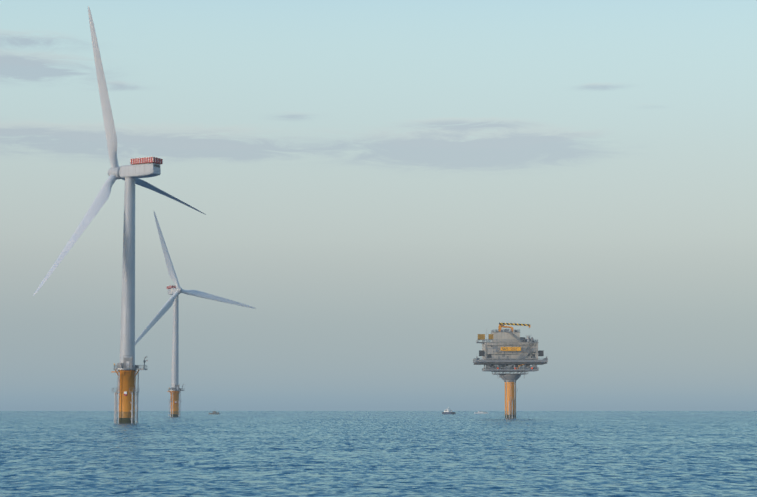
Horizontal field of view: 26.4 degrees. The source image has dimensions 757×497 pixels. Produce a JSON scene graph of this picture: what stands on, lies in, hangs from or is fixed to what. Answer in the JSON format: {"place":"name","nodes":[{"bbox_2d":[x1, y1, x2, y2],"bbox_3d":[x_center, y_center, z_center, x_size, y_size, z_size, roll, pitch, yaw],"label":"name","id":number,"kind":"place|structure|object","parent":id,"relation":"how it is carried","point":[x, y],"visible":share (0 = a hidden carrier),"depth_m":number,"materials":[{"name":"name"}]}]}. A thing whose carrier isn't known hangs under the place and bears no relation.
{"place":"outdoors","nodes":[
{"label":"outdoors","id":0,"kind":"place"},
{"bbox_2d":[0,411,756,496],"bbox_3d":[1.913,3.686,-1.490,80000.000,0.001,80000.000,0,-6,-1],"label":"sea","id":1,"kind":"structure","parent":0,"point":[399,454],"depth_m":141.60,"materials":[{"name":"liquid"}]},
{"bbox_2d":[33,6,205,422],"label":"wind turbine","id":2,"kind":"object","parent":1,"relation":"on","point":[130,176],"visible":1,"depth_m":496.45,"materials":[{"name":"grey paint"}]},
{"bbox_2d":[135,211,255,416],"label":"wind turbine","id":3,"kind":"object","parent":1,"relation":"on","point":[175,291],"visible":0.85,"depth_m":1009.80,"materials":[{"name":"grey paint"}]},
{"bbox_2d":[442,409,455,413],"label":"boat","id":4,"kind":"object","parent":1,"relation":"on","point":[447,411],"visible":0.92,"depth_m":1789.41,"materials":[{"name":"white metal"}]},
{"bbox_2d":[474,411,487,413],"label":"work boat","id":5,"kind":"object","parent":1,"relation":"on","point":[480,412],"visible":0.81,"depth_m":2289.20,"materials":[{"name":"white metal"}]},
{"bbox_2d":[473,322,547,417],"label":"offshore substation","id":6,"kind":"object","parent":1,"relation":"on","point":[510,352],"visible":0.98,"depth_m":827.15,"materials":[{"name":"grey paint"}]},
{"bbox_2d":[0,0,756,410],"label":"sky","id":7,"kind":"structure","parent":0,"point":[388,185],"materials":[{"name":"blue"}]}
]}

